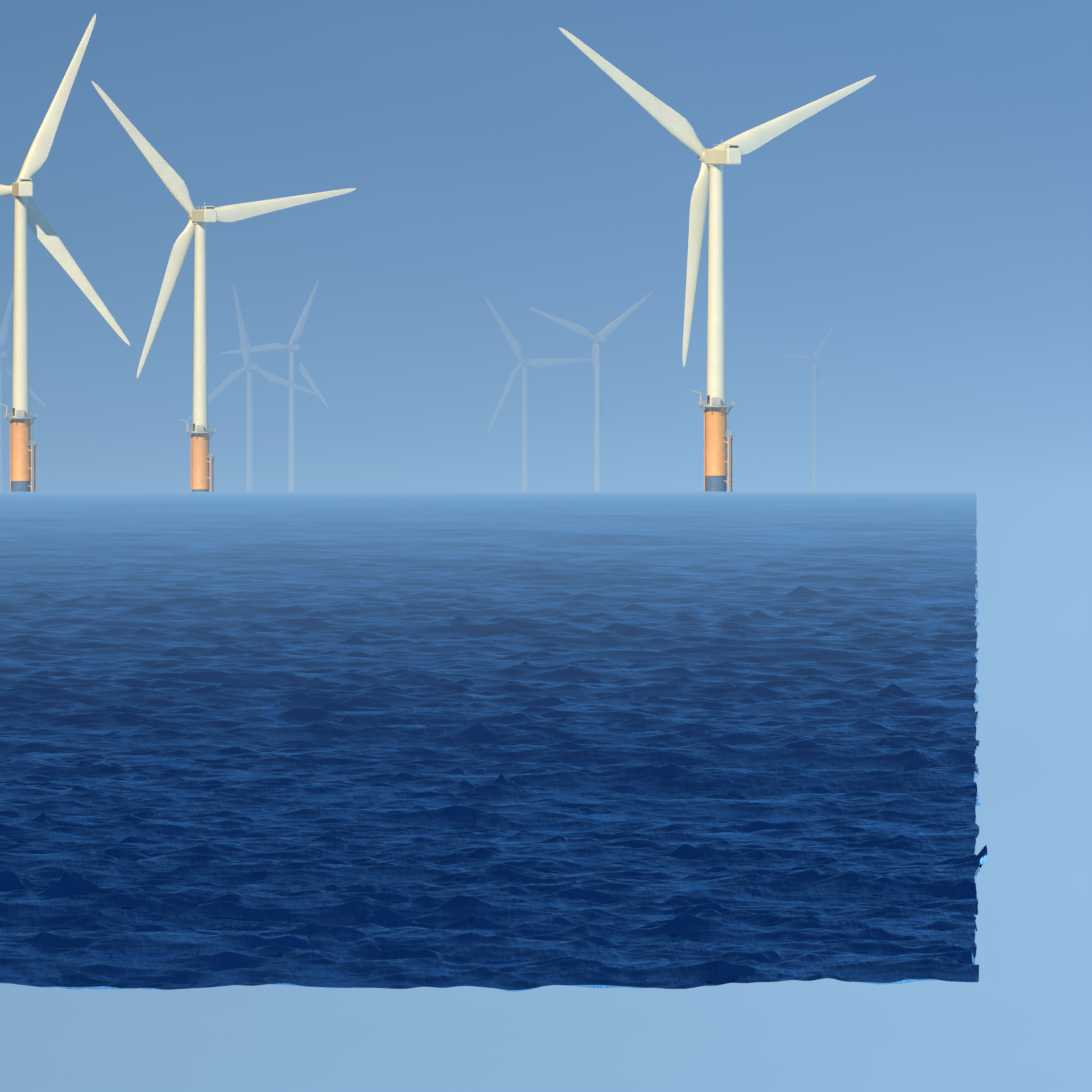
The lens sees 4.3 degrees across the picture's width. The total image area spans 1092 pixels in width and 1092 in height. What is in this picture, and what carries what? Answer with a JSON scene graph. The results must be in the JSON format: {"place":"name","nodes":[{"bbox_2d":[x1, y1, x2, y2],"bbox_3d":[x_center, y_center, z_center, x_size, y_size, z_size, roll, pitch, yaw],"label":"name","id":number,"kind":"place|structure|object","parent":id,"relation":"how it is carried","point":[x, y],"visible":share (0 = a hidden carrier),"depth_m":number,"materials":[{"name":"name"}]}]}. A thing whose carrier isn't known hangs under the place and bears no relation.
{"place":"outdoors","nodes":[
{"label":"outdoors","id":0,"kind":"place"},
{"bbox_2d":[0,492,986,991],"bbox_3d":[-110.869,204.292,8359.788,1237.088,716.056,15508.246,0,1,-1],"label":"sea","id":1,"kind":"structure","parent":0,"point":[534,740],"depth_m":911.30,"materials":[{"name":"liquid"}]},
{"bbox_2d":[0,284,46,491],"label":"turbine","id":2,"kind":"object","parent":1,"relation":"in","point":[5,365],"visible":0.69,"depth_m":10127.25,"materials":[{"name":"white paint"}]},
{"bbox_2d":[0,14,129,491],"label":"turbine","id":3,"kind":"object","parent":1,"relation":"in","point":[20,191],"visible":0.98,"depth_m":3997.51,"materials":[{"name":"white paint"}]},
{"bbox_2d":[91,81,355,491],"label":"turbine","id":4,"kind":"object","parent":1,"relation":"in","point":[175,185],"visible":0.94,"depth_m":4441.61,"materials":[{"name":"white paint"}]},
{"bbox_2d":[187,285,319,491],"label":"turbine","id":5,"kind":"object","parent":1,"relation":"in","point":[234,376],"visible":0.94,"depth_m":9300.35,"materials":[{"name":"white paint"}]},
{"bbox_2d":[220,279,329,491],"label":"turbine","id":6,"kind":"object","parent":1,"relation":"in","point":[294,358],"visible":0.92,"depth_m":10254.05,"materials":[{"name":"white paint"}]},
{"bbox_2d":[484,295,593,491],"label":"turbine","id":7,"kind":"object","parent":1,"relation":"in","point":[516,349],"visible":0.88,"depth_m":9755.79,"materials":[{"name":"white paint"}]},
{"bbox_2d":[529,292,651,491],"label":"turbine","id":8,"kind":"object","parent":1,"relation":"in","point":[603,333],"visible":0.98,"depth_m":10000.08,"materials":[{"name":"white paint"}]},
{"bbox_2d":[559,28,875,491],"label":"turbine","id":9,"kind":"object","parent":1,"relation":"in","point":[712,161],"visible":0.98,"depth_m":3634.99,"materials":[{"name":"white paint"}]},
{"bbox_2d":[777,327,832,491],"bbox_3d":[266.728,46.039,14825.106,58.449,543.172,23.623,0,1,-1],"label":"turbine","id":10,"kind":"object","parent":1,"relation":"in","point":[814,359],"visible":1,"depth_m":14818.81,"materials":[{"name":"white paint"}]},
{"bbox_2d":[0,0,1091,1091],"label":"sky","id":11,"kind":"structure","parent":0,"point":[936,215],"materials":[{"name":"blue"}]}
]}

